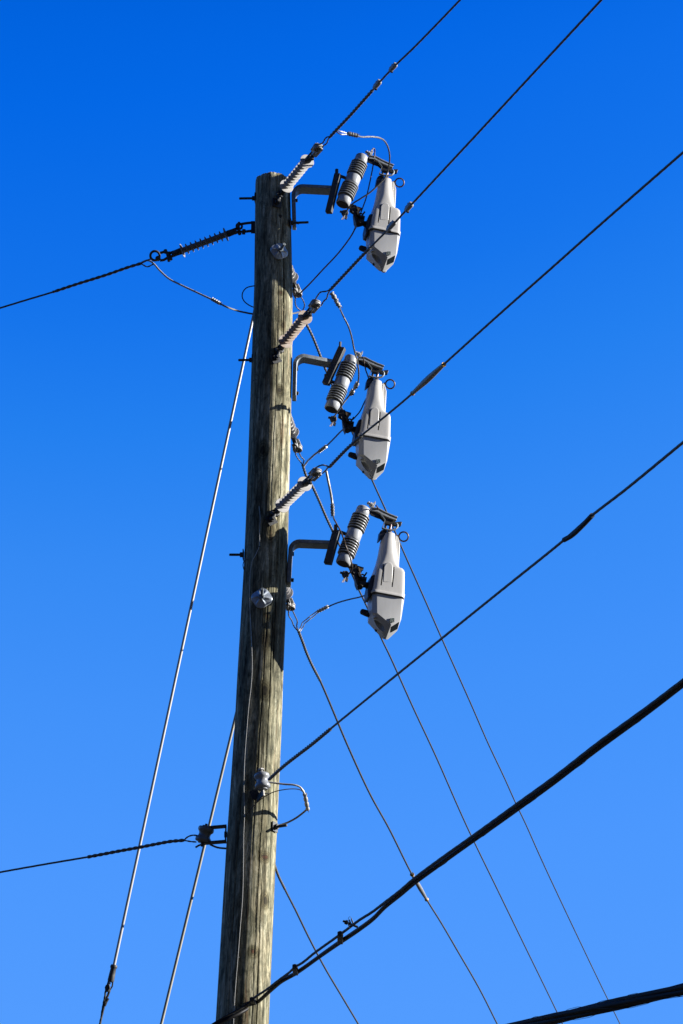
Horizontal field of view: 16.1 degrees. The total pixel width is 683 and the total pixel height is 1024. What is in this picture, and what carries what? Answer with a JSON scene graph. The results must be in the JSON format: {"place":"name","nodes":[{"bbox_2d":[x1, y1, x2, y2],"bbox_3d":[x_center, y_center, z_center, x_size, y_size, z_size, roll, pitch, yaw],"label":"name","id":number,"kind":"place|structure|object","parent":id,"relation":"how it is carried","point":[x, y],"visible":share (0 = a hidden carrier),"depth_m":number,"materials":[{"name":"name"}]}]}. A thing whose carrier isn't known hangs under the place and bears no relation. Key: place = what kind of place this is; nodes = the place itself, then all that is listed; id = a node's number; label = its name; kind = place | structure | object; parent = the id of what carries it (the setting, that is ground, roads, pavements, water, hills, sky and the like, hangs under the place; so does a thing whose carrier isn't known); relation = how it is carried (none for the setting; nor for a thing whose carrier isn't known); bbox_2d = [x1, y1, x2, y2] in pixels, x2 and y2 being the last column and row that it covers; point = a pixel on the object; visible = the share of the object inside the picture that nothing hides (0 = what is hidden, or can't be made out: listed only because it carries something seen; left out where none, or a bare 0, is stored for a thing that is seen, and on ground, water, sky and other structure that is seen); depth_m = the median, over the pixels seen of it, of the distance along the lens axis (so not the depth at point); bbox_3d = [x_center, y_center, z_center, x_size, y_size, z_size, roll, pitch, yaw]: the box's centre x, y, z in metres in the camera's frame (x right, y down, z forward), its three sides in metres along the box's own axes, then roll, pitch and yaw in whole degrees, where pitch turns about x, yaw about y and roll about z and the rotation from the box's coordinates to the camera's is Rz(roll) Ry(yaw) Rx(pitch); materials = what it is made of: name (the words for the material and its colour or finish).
{"place":"outdoors","nodes":[
{"label":"outdoors","id":0,"kind":"place"},
{"bbox_2d":[0,0,682,1023],"label":"sky","id":1,"kind":"structure","parent":0,"point":[130,129],"materials":[{"name":"blue"}]},
{"bbox_3d":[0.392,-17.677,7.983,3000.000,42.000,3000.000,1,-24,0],"label":"ground","id":2,"kind":"structure","parent":0,"visible":0},
{"bbox_2d":[216,172,292,1023],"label":"utility pole","id":3,"kind":"object","parent":2,"relation":"on","point":[261,662],"visible":0.95,"depth_m":14.23,"materials":[{"name":"brown wood"}]},
{"bbox_2d":[107,314,252,990],"bbox_3d":[-0.951,0.711,14.718,0.774,4.399,0.041,-8,-26,19],"label":"guy strain rod","id":4,"kind":"object","parent":3,"relation":"attached to","point":[112,972],"visible":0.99,"depth_m":14.62,"materials":[{"name":"metal"}]},
{"bbox_2d":[99,982,110,1023],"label":"guy grip","id":5,"kind":"object","parent":4,"relation":"hanging from","point":[106,998],"visible":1,"depth_m":13.91,"materials":[{"name":"metal"}]},
{"bbox_2d":[219,303,299,314],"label":"jumper wire","id":6,"kind":"object","parent":4,"relation":"attached to","point":[244,311],"visible":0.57,"depth_m":15.49,"materials":[{"name":"grey metal"}]},
{"bbox_2d":[160,715,234,1023],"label":"guy strain rod","id":7,"kind":"object","parent":3,"relation":"attached to","point":[196,879],"visible":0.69,"depth_m":14.08,"materials":[{"name":"grey metal"}]},
{"bbox_2d":[195,824,226,846],"bbox_3d":[-0.750,1.855,13.889,0.186,0.137,0.098,-6,-25,15],"label":"spool insulator","id":8,"kind":"object","parent":3,"relation":"attached to","point":[202,837],"visible":1,"depth_m":13.87,"materials":[{"name":"metal"}]},
{"bbox_2d":[0,839,183,872],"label":"neutral wire","id":9,"kind":"object","parent":8,"relation":"attached to","point":[44,864],"visible":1,"depth_m":14.13,"materials":[{"name":"black metal"}]},
{"bbox_2d":[87,834,196,858],"bbox_3d":[-1.150,1.935,13.976,0.683,0.096,0.027,-7,-25,17],"label":"dead end grip","id":10,"kind":"object","parent":8,"relation":"attached to","point":[135,848],"visible":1,"depth_m":13.97,"materials":[{"name":"black metal"}]},
{"bbox_2d":[195,844,225,848],"bbox_3d":[-0.752,1.929,13.925,0.198,0.044,0.032,16,-28,-30],"label":"wire tail","id":11,"kind":"object","parent":8,"relation":"hanging from","point":[214,846],"visible":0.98,"depth_m":13.95},
{"bbox_2d":[229,549,243,560],"bbox_3d":[-0.633,0.258,14.571,0.088,0.056,0.056,0,-24,3],"label":"through bolt","id":12,"kind":"object","parent":3,"relation":"attached to","point":[240,554],"visible":1,"depth_m":14.56,"materials":[{"name":"metal"}]},
{"bbox_2d":[235,221,254,234],"bbox_3d":[-0.619,-1.830,15.577,0.137,0.096,0.044,-7,-26,17],"label":"pole clevis","id":13,"kind":"object","parent":3,"relation":"attached to","point":[244,231],"visible":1,"depth_m":15.57,"materials":[{"name":"metal"}]},
{"bbox_2d":[149,226,240,261],"bbox_3d":[-0.941,-1.721,15.622,0.623,0.113,0.092,-19,-28,9],"label":"strain insulator","id":14,"kind":"object","parent":13,"relation":"attached to","point":[202,243],"visible":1,"depth_m":15.61,"materials":[{"name":"plastic"}]},
{"bbox_2d":[53,258,153,292],"bbox_3d":[-1.542,-1.533,15.679,0.682,0.189,0.025,-4,-25,12],"label":"dead end grip","id":15,"kind":"object","parent":14,"relation":"attached to","point":[99,277],"visible":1,"depth_m":15.67,"materials":[{"name":"black metal"}]},
{"bbox_2d":[0,291,52,308],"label":"power line","id":16,"kind":"object","parent":15,"relation":"attached to","point":[26,300],"visible":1,"depth_m":15.73,"materials":[{"name":"black metal"}]},
{"bbox_2d":[140,260,211,299],"bbox_3d":[-1.067,-1.499,15.597,0.488,0.323,0.030,-2,-25,7],"label":"jumper wire","id":17,"kind":"object","parent":16,"relation":"hanging from","point":[159,270],"visible":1,"depth_m":15.59,"materials":[{"name":"metal"}]},
{"bbox_2d":[211,298,221,304],"bbox_3d":[-0.799,-1.347,15.494,0.080,0.025,0.025,31,-15,22],"label":"crimp sleeve","id":18,"kind":"object","parent":17,"relation":"hanging from","point":[214,300],"visible":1,"depth_m":15.49,"materials":[{"name":"metal"}]},
{"bbox_2d":[238,354,252,362],"bbox_3d":[-0.600,-0.950,15.120,0.093,0.056,0.056,0,-24,7],"label":"through bolt","id":19,"kind":"object","parent":3,"relation":"attached to","point":[249,359],"visible":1,"depth_m":15.11,"materials":[{"name":"metal"}]},
{"bbox_2d":[233,509,259,1023],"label":"ground wire","id":20,"kind":"object","parent":3,"relation":"attached to","point":[244,770],"visible":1,"depth_m":13.83,"materials":[{"name":"metal"}]},
{"bbox_2d":[239,192,255,201],"bbox_3d":[-0.607,-2.024,15.605,0.108,0.056,0.056,0,-24,6],"label":"through bolt","id":21,"kind":"object","parent":3,"relation":"attached to","point":[252,198],"visible":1,"depth_m":15.60,"materials":[{"name":"metal"}]},
{"bbox_2d":[242,285,254,306],"bbox_3d":[-0.575,-1.373,15.294,0.114,0.143,0.043,20,-30,-36],"label":"wire loop","id":22,"kind":"object","parent":3,"relation":"attached to","point":[242,295],"visible":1,"depth_m":15.28,"materials":[{"name":"black metal"}]},
{"bbox_2d":[249,997,256,1004],"bbox_3d":[-0.485,2.692,13.296,0.028,0.039,0.187,0,-24,3],"label":"cable clamp","id":23,"kind":"object","parent":3,"relation":"attached to","point":[252,1001],"visible":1,"depth_m":13.22,"materials":[{"name":"metal"}]},
{"bbox_2d":[212,678,682,1023],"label":"messenger strand","id":24,"kind":"object","parent":23,"relation":"attached to","point":[615,730],"visible":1,"depth_m":9.51},
{"bbox_2d":[343,917,357,927],"bbox_3d":[0.042,1.932,11.392,0.074,0.056,0.026,1,-24,0],"label":"ground connector","id":25,"kind":"object","parent":24,"relation":"attached to","point":[346,922],"visible":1,"depth_m":11.38,"materials":[{"name":"metal"}]},
{"bbox_2d":[249,768,269,801],"bbox_3d":[-0.460,1.554,13.795,0.094,0.192,0.131,11,-26,-21],"label":"spool insulator","id":26,"kind":"object","parent":3,"relation":"attached to","point":[261,777],"visible":0.98,"depth_m":13.77,"materials":[{"name":"grey ceramic"}]},
{"bbox_2d":[246,788,301,815],"bbox_3d":[-0.376,1.648,13.760,0.334,0.165,0.051,2,-24,-2],"label":"jumper wire","id":27,"kind":"object","parent":26,"relation":"attached to","point":[268,794],"visible":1,"depth_m":13.75,"materials":[{"name":"black metal"}]},
{"bbox_2d":[268,781,304,794],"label":"jumper wire","id":28,"kind":"object","parent":26,"relation":"attached to","point":[300,787],"visible":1,"depth_m":13.78,"materials":[{"name":"metal"}]},
{"bbox_2d":[303,793,309,811],"bbox_3d":[-0.201,1.664,13.850,0.025,0.025,0.159,-2,-45,7],"label":"crimp sleeve","id":29,"kind":"object","parent":28,"relation":"attached to","point":[306,803],"visible":1,"depth_m":13.84,"materials":[{"name":"silver metal"}]},
{"bbox_2d":[329,441,682,729],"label":"neutral wire","id":30,"kind":"object","parent":26,"relation":"attached to","point":[523,572],"visible":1,"depth_m":10.48,"materials":[{"name":"black metal"}]},
{"bbox_2d":[268,728,331,779],"bbox_3d":[-0.238,1.325,13.174,0.029,0.083,1.119,9,-25,-16],"label":"dead end grip","id":31,"kind":"object","parent":30,"relation":"attached to","point":[302,751],"visible":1,"depth_m":13.12,"materials":[{"name":"black metal"}]},
{"bbox_2d":[562,513,594,541],"bbox_3d":[0.958,0.066,9.797,0.022,0.040,0.306,8,-25,-15],"label":"wire sleeve","id":32,"kind":"object","parent":30,"relation":"attached to","point":[581,526],"visible":1,"depth_m":9.77,"materials":[{"name":"black metal"}]},
{"bbox_2d":[251,588,271,607],"bbox_3d":[-0.474,0.493,14.277,0.126,0.126,0.093,0,-24,3],"label":"ribbed washer","id":33,"kind":"object","parent":3,"relation":"attached to","point":[261,598],"visible":1,"depth_m":14.30,"materials":[{"name":"metal"}]},
{"bbox_2d":[265,509,279,525],"bbox_3d":[-0.412,0.029,14.526,0.091,0.115,0.045,11,-26,-21],"label":"eye bolt","id":34,"kind":"object","parent":3,"relation":"attached to","point":[271,520],"visible":1,"depth_m":14.52,"materials":[{"name":"metal"}]},
{"bbox_2d":[269,346,283,363],"bbox_3d":[-0.398,-0.978,14.983,0.088,0.128,0.044,11,-26,-21],"label":"eye bolt","id":35,"kind":"object","parent":3,"relation":"attached to","point":[275,358],"visible":1,"depth_m":14.98,"materials":[{"name":"metal"}]},
{"bbox_2d":[272,191,283,207],"bbox_3d":[-0.401,-2.005,15.460,0.072,0.111,0.043,11,-26,-21],"label":"eye bolt","id":36,"kind":"object","parent":3,"relation":"attached to","point":[276,202],"visible":1,"depth_m":15.45,"materials":[{"name":"metal"}]},
{"bbox_2d":[270,243,287,259],"bbox_3d":[-0.377,-1.670,15.272,0.118,0.118,0.106,9,-26,-18],"label":"ribbed washer","id":37,"kind":"object","parent":3,"relation":"attached to","point":[279,251],"visible":1,"depth_m":15.29,"materials":[{"name":"metal"}]},
{"bbox_2d":[272,821,286,832],"bbox_3d":[-0.346,1.792,13.792,0.083,0.056,0.056,-12,-28,27],"label":"through bolt","id":38,"kind":"object","parent":3,"relation":"attached to","point":[275,826],"visible":1,"depth_m":13.79,"materials":[{"name":"metal"}]},
{"bbox_2d":[286,587,295,611],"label":"strain insulator","id":39,"kind":"object","parent":3,"relation":"attached to","point":[290,605],"visible":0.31,"depth_m":15.06,"materials":[{"name":"grey ceramic"}]},
{"bbox_2d":[288,611,320,680],"bbox_3d":[-0.240,0.854,15.651,0.048,0.073,1.217,-3,-25,9],"label":"dead end grip","id":40,"kind":"object","parent":39,"relation":"attached to","point":[307,654],"visible":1,"depth_m":15.68,"materials":[{"name":"grey metal"}]},
{"bbox_2d":[299,612,317,631],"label":"jumper wire","id":41,"kind":"object","parent":40,"relation":"attached to","point":[307,621],"visible":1,"depth_m":15.08,"materials":[{"name":"metal"}]},
{"bbox_2d":[298,632,497,1023],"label":"power line","id":42,"kind":"object","parent":40,"relation":"attached to","point":[351,754],"visible":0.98,"depth_m":18.65,"materials":[{"name":"grey metal"}]},
{"bbox_2d":[410,872,428,901],"bbox_3d":[0.645,3.104,20.002,0.037,0.037,0.665,-4,-28,12],"label":"wire splice","id":43,"kind":"object","parent":42,"relation":"attached to","point":[420,888],"visible":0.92,"depth_m":20.03,"materials":[{"name":"metal"}]},
{"bbox_2d":[279,809,305,824],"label":"jumper wire","id":44,"kind":"object","parent":3,"relation":"attached to","point":[299,815],"visible":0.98,"depth_m":13.92,"materials":[{"name":"grey metal"}]},
{"bbox_2d":[290,414,302,452],"bbox_3d":[-0.337,-0.569,15.368,0.092,0.092,0.630,-4,-35,11],"label":"strain insulator","id":45,"kind":"object","parent":3,"relation":"attached to","point":[297,447],"visible":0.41,"depth_m":15.48,"materials":[{"name":"grey ceramic"}]},
{"bbox_2d":[295,453,332,531],"bbox_3d":[-0.181,-0.146,16.111,0.046,0.074,1.244,-4,-25,11],"label":"dead end grip","id":46,"kind":"object","parent":45,"relation":"attached to","point":[319,502],"visible":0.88,"depth_m":16.19,"materials":[{"name":"grey metal"}]},
{"bbox_2d":[304,452,318,466],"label":"jumper wire","id":47,"kind":"object","parent":46,"relation":"attached to","point":[311,457],"visible":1,"depth_m":15.56,"materials":[{"name":"metal"}]},
{"bbox_2d":[317,445,327,452],"bbox_3d":[-0.124,-0.401,15.464,0.024,0.024,0.084,22,-45,-38],"label":"crimp sleeve","id":48,"kind":"object","parent":47,"relation":"attached to","point":[323,448],"visible":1,"depth_m":15.45,"materials":[{"name":"metal"}]},
{"bbox_2d":[304,471,562,1023],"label":"power line","id":49,"kind":"object","parent":46,"relation":"attached to","point":[452,792],"visible":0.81,"depth_m":20.98,"materials":[{"name":"black metal"}]},
{"bbox_2d":[292,265,301,297],"bbox_3d":[-0.352,-1.601,15.834,0.092,0.092,0.629,-4,-33,12],"label":"strain insulator","id":50,"kind":"object","parent":3,"relation":"attached to","point":[297,290],"visible":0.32,"depth_m":15.98,"materials":[{"name":"grey ceramic"}]},
{"bbox_2d":[294,297,326,369],"bbox_3d":[-0.222,-1.232,16.495,0.070,0.064,1.043,-3,-25,9],"label":"dead end grip","id":51,"kind":"object","parent":50,"relation":"attached to","point":[314,340],"visible":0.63,"depth_m":16.53,"materials":[{"name":"grey metal"}]},
{"bbox_2d":[325,370,619,1023],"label":"power line","id":52,"kind":"object","parent":51,"relation":"attached to","point":[482,729],"visible":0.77,"depth_m":22.61,"materials":[{"name":"black metal"}]},
{"bbox_2d":[274,467,321,516],"bbox_3d":[-0.264,-0.121,14.290,0.092,0.092,0.646,11,-26,-21],"label":"strain insulator","id":53,"kind":"object","parent":3,"relation":"attached to","point":[294,493],"visible":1,"depth_m":14.25,"materials":[{"name":"grey ceramic"}]},
{"bbox_2d":[315,435,362,473],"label":"dead end grip","id":54,"kind":"object","parent":53,"relation":"attached to","point":[344,451],"visible":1,"depth_m":13.77,"materials":[{"name":"black metal"}]},
{"bbox_2d":[325,471,332,503],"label":"jumper wire","id":55,"kind":"object","parent":54,"relation":"hanging from","point":[329,486],"visible":1,"depth_m":13.96,"materials":[{"name":"metal"}]},
{"bbox_2d":[330,504,334,517],"bbox_3d":[-0.052,-0.006,14.013,0.025,0.086,0.025,-1,21,4],"label":"crimp sleeve","id":56,"kind":"object","parent":55,"relation":"hanging from","point":[332,509],"visible":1,"depth_m":14.00,"materials":[{"name":"metal"}]},
{"bbox_2d":[361,151,682,435],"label":"power line","id":57,"kind":"object","parent":54,"relation":"attached to","point":[551,268],"visible":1,"depth_m":11.56,"materials":[{"name":"black metal"}]},
{"bbox_2d":[410,362,445,395],"bbox_3d":[0.457,-0.702,12.773,0.033,0.033,0.419,10,-23,-19],"label":"wire splice","id":58,"kind":"object","parent":57,"relation":"attached to","point":[427,379],"visible":1,"depth_m":12.75,"materials":[{"name":"grey metal"}]},
{"bbox_2d":[278,299,320,353],"bbox_3d":[-0.264,-1.137,14.748,0.092,0.092,0.641,10,-26,-19],"label":"strain insulator","id":59,"kind":"object","parent":3,"relation":"attached to","point":[296,327],"visible":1,"depth_m":14.71,"materials":[{"name":"plastic"}]},
{"bbox_2d":[315,246,371,305],"bbox_3d":[-0.009,-1.390,14.151,0.075,0.087,0.820,10,-26,-19],"label":"dead end grip","id":60,"kind":"object","parent":59,"relation":"attached to","point":[361,256],"visible":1,"depth_m":14.11,"materials":[{"name":"black metal"}]},
{"bbox_2d":[369,0,602,247],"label":"power line","id":61,"kind":"object","parent":60,"relation":"attached to","point":[500,108],"visible":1,"depth_m":12.35,"materials":[{"name":"black metal"}]},
{"bbox_2d":[386,220,396,231],"bbox_3d":[0.279,-1.605,13.550,0.028,0.059,0.108,11,-23,-20],"label":"wire clamp","id":62,"kind":"object","parent":61,"relation":"attached to","point":[390,225],"visible":1,"depth_m":13.54,"materials":[{"name":"metal"}]},
{"bbox_2d":[404,202,413,212],"bbox_3d":[0.372,-1.684,13.339,0.028,0.059,0.084,11,-23,-20],"label":"wire clamp","id":63,"kind":"object","parent":61,"relation":"attached to","point":[408,207],"visible":1,"depth_m":13.32,"materials":[{"name":"metal"}]},
{"bbox_2d":[290,217,308,228],"bbox_3d":[-0.269,-1.852,15.474,0.118,0.056,0.056,-2,-24,6],"label":"through bolt","id":64,"kind":"object","parent":3,"relation":"attached to","point":[296,222],"visible":1,"depth_m":15.47,"materials":[{"name":"metal"}]},
{"bbox_2d":[279,143,322,197],"bbox_3d":[-0.262,-2.151,15.206,0.092,0.092,0.645,11,-25,-21],"label":"strain insulator","id":65,"kind":"object","parent":3,"relation":"attached to","point":[294,176],"visible":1,"depth_m":15.17,"materials":[{"name":"grey plastic"}]},
{"bbox_2d":[320,89,373,147],"bbox_3d":[0.020,-2.384,14.636,0.040,0.081,0.770,11,-26,-21],"label":"dead end grip","id":66,"kind":"object","parent":65,"relation":"attached to","point":[351,113],"visible":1,"depth_m":14.60,"materials":[{"name":"black metal"}]},
{"bbox_2d":[372,0,460,90],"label":"power line","id":67,"kind":"object","parent":66,"relation":"attached to","point":[425,35],"visible":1,"depth_m":13.74,"materials":[{"name":"black metal"}]},
{"bbox_2d":[373,79,381,89],"bbox_3d":[0.210,-2.520,14.250,0.028,0.059,0.089,11,-23,-21],"label":"wire clamp","id":68,"kind":"object","parent":67,"relation":"attached to","point":[376,84],"visible":1,"depth_m":14.24,"materials":[{"name":"metal"}]},
{"bbox_2d":[388,62,397,72],"bbox_3d":[0.300,-2.587,14.068,0.026,0.055,0.084,12,-23,-23],"label":"wire clamp","id":69,"kind":"object","parent":67,"relation":"attached to","point":[393,66],"visible":1,"depth_m":14.06,"materials":[{"name":"metal"}]},
{"bbox_2d":[287,524,345,586],"bbox_3d":[-0.153,0.258,14.524,0.388,0.352,0.098,-7,-26,18],"label":"switch arm","id":70,"kind":"object","parent":3,"relation":"attached to","point":[330,545],"visible":0.94,"depth_m":14.51},
{"bbox_2d":[336,501,401,589],"bbox_3d":[0.165,0.211,14.545,0.405,0.600,0.110,7,-25,-13],"label":"fuse cutout","id":71,"kind":"object","parent":70,"relation":"attached to","point":[357,523],"visible":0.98,"depth_m":14.51,"materials":[{"name":"grey ceramic"}]},
{"bbox_2d":[332,516,352,576],"bbox_3d":[0.005,0.193,14.184,0.061,0.230,0.452,-4,-25,11],"label":"jumper wire","id":72,"kind":"object","parent":71,"relation":"attached to","point":[345,546],"visible":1,"depth_m":14.30,"materials":[{"name":"grey metal"}]},
{"bbox_2d":[360,524,408,639],"bbox_3d":[0.247,0.412,14.489,0.314,0.766,0.183,7,-25,-13],"label":"recloser","id":73,"kind":"object","parent":71,"relation":"attached to","point":[384,595],"visible":1,"depth_m":14.40,"materials":[{"name":"grey plastic"}]},
{"bbox_2d":[328,595,363,607],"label":"jumper wire","id":74,"kind":"object","parent":73,"relation":"attached to","point":[345,600],"visible":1,"depth_m":14.84,"materials":[{"name":"grey metal"}]},
{"bbox_2d":[315,605,327,613],"bbox_3d":[-0.120,0.606,15.053,0.024,0.023,0.108,21,-35,-37],"label":"crimp sleeve","id":75,"kind":"object","parent":74,"relation":"attached to","point":[322,609],"visible":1,"depth_m":15.04,"materials":[{"name":"metal"}]},
{"bbox_2d":[391,622,398,631],"bbox_3d":[0.317,0.683,14.326,0.045,0.063,0.029,7,-25,-13],"label":"display window","id":76,"kind":"structure","parent":73,"relation":"in","point":[394,627],"depth_m":14.32,"materials":[{"name":"black glass"}]},
{"bbox_2d":[291,169,345,229],"bbox_3d":[-0.151,-2.018,15.551,0.388,0.371,0.098,-7,-26,18],"label":"switch arm","id":77,"kind":"object","parent":3,"relation":"attached to","point":[331,191],"visible":1,"depth_m":15.54},
{"bbox_2d":[336,150,397,228],"bbox_3d":[0.165,-2.070,15.573,0.405,0.600,0.110,7,-25,-12],"label":"fuse cutout","id":78,"kind":"object","parent":77,"relation":"attached to","point":[348,189],"visible":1,"depth_m":15.53,"materials":[{"name":"grey ceramic"}]},
{"bbox_2d":[360,148,374,214],"bbox_3d":[0.168,-2.099,15.579,0.066,0.524,0.132,22,-31,-37],"label":"jumper wire","id":79,"kind":"object","parent":78,"relation":"attached to","point":[370,179],"visible":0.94,"depth_m":15.62,"materials":[{"name":"grey metal"}]},
{"bbox_2d":[358,171,404,272],"bbox_3d":[0.247,-1.869,15.516,0.314,0.766,0.183,7,-25,-12],"label":"recloser","id":80,"kind":"object","parent":78,"relation":"attached to","point":[381,254],"visible":0.98,"depth_m":15.42,"materials":[{"name":"grey plastic"}]},
{"bbox_2d":[297,228,354,296],"bbox_3d":[-0.072,-1.631,15.740,0.066,0.218,0.715,16,-28,-29],"label":"jumper wire","id":81,"kind":"object","parent":80,"relation":"attached to","point":[333,258],"visible":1,"depth_m":15.79,"materials":[{"name":"black metal"}]},
{"bbox_2d":[344,135,390,213],"bbox_3d":[0.166,-2.167,15.126,0.286,0.319,0.662,1,-24,0],"label":"jumper wire","id":82,"kind":"object","parent":80,"relation":"attached to","point":[373,189],"visible":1,"depth_m":15.33,"materials":[{"name":"grey metal"}]},
{"bbox_2d":[347,131,359,137],"bbox_3d":[0.075,-2.311,14.817,0.082,0.028,0.028,9,-25,-26],"label":"crimp sleeve","id":83,"kind":"object","parent":82,"relation":"attached to","point":[352,134],"visible":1,"depth_m":14.81,"materials":[{"name":"metal"}]},
{"bbox_2d":[387,256,394,264],"bbox_3d":[0.316,-1.599,15.351,0.045,0.063,0.029,7,-25,-12],"label":"display window","id":84,"kind":"structure","parent":80,"relation":"in","point":[390,260],"depth_m":15.35,"materials":[{"name":"black glass"}]},
{"bbox_2d":[292,341,345,400],"bbox_3d":[-0.149,-0.871,15.154,0.346,0.421,0.128,7,-25,-12],"label":"switch arm","id":85,"kind":"object","parent":3,"relation":"attached to","point":[332,365],"visible":1,"depth_m":15.15},
{"bbox_2d":[324,351,387,433],"bbox_3d":[0.094,-0.741,15.167,0.405,0.600,0.110,6,-25,-10],"label":"fuse cutout","id":86,"kind":"object","parent":85,"relation":"attached to","point":[344,375],"visible":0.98,"depth_m":15.13,"materials":[{"name":"grey ceramic"}]},
{"bbox_2d":[326,429,342,445],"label":"jumper wire","id":87,"kind":"object","parent":86,"relation":"attached to","point":[334,437],"visible":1,"depth_m":15.27,"materials":[{"name":"black metal"}]},
{"bbox_2d":[333,307,359,416],"bbox_3d":[0.036,-0.951,14.670,0.157,0.417,0.872,1,-24,0],"label":"jumper wire","id":88,"kind":"object","parent":86,"relation":"attached to","point":[345,400],"visible":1,"depth_m":14.82,"materials":[{"name":"grey metal"}]},
{"bbox_2d":[329,291,339,301],"bbox_3d":[-0.041,-1.267,14.305,0.031,0.074,0.031,-31,-1,-39],"label":"crimp sleeve","id":89,"kind":"object","parent":88,"relation":"hanging from","point":[333,296],"visible":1,"depth_m":14.29,"materials":[{"name":"silver metal"}]},
{"bbox_2d":[335,301,342,308],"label":"crimp sleeve","id":90,"kind":"object","parent":88,"relation":"hanging from","point":[337,303],"visible":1,"depth_m":14.30,"materials":[{"name":"silver metal"}]},
{"bbox_2d":[348,372,394,479],"bbox_3d":[0.177,-0.541,15.108,0.314,0.766,0.183,6,-25,-10],"label":"recloser","id":91,"kind":"object","parent":86,"relation":"attached to","point":[370,455],"visible":0.97,"depth_m":15.01,"materials":[{"name":"grey plastic"}]},
{"bbox_2d":[353,357,368,419],"bbox_3d":[0.121,-0.757,15.178,0.075,0.422,0.127,-9,-26,21],"label":"jumper wire","id":92,"kind":"object","parent":91,"relation":"attached to","point":[365,398],"visible":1,"depth_m":15.20,"materials":[{"name":"grey metal"}]},
{"bbox_2d":[377,463,384,472],"bbox_3d":[0.245,-0.271,14.942,0.045,0.063,0.029,6,-25,-10],"label":"display window","id":93,"kind":"structure","parent":91,"relation":"in","point":[380,468],"depth_m":14.94,"materials":[{"name":"black glass"}]},
{"bbox_2d":[281,884,358,1023],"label":"neutral wire","id":94,"kind":"object","parent":3,"relation":"attached to","point":[314,948],"visible":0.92,"depth_m":15.66,"materials":[{"name":"grey metal"}]},
{"bbox_2d":[275,865,285,889],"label":"dead end grip","id":95,"kind":"object","parent":94,"relation":"attached to","point":[280,880],"visible":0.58,"depth_m":14.24,"materials":[{"name":"grey metal"}]},
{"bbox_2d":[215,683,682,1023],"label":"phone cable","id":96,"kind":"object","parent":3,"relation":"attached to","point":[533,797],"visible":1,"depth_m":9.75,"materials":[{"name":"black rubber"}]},
{"bbox_2d":[292,964,297,975],"bbox_3d":[-0.237,2.351,12.421,0.030,0.034,0.201,1,-24,0],"label":"cable clamp","id":97,"kind":"object","parent":96,"relation":"attached to","point":[295,970],"visible":1,"depth_m":12.37,"materials":[{"name":"metal"}]},
{"bbox_2d":[337,931,342,943],"bbox_3d":[-0.006,2.050,11.638,0.029,0.035,0.213,1,-24,0],"label":"cable clamp","id":98,"kind":"object","parent":96,"relation":"attached to","point":[339,938],"visible":1,"depth_m":11.59,"materials":[{"name":"metal"}]},
{"bbox_2d":[507,983,682,1023],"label":"cable bundle","id":99,"kind":"object","parent":3,"relation":"attached to","point":[624,1002],"visible":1,"depth_m":11.29,"materials":[{"name":"black rubber"}]}
]}

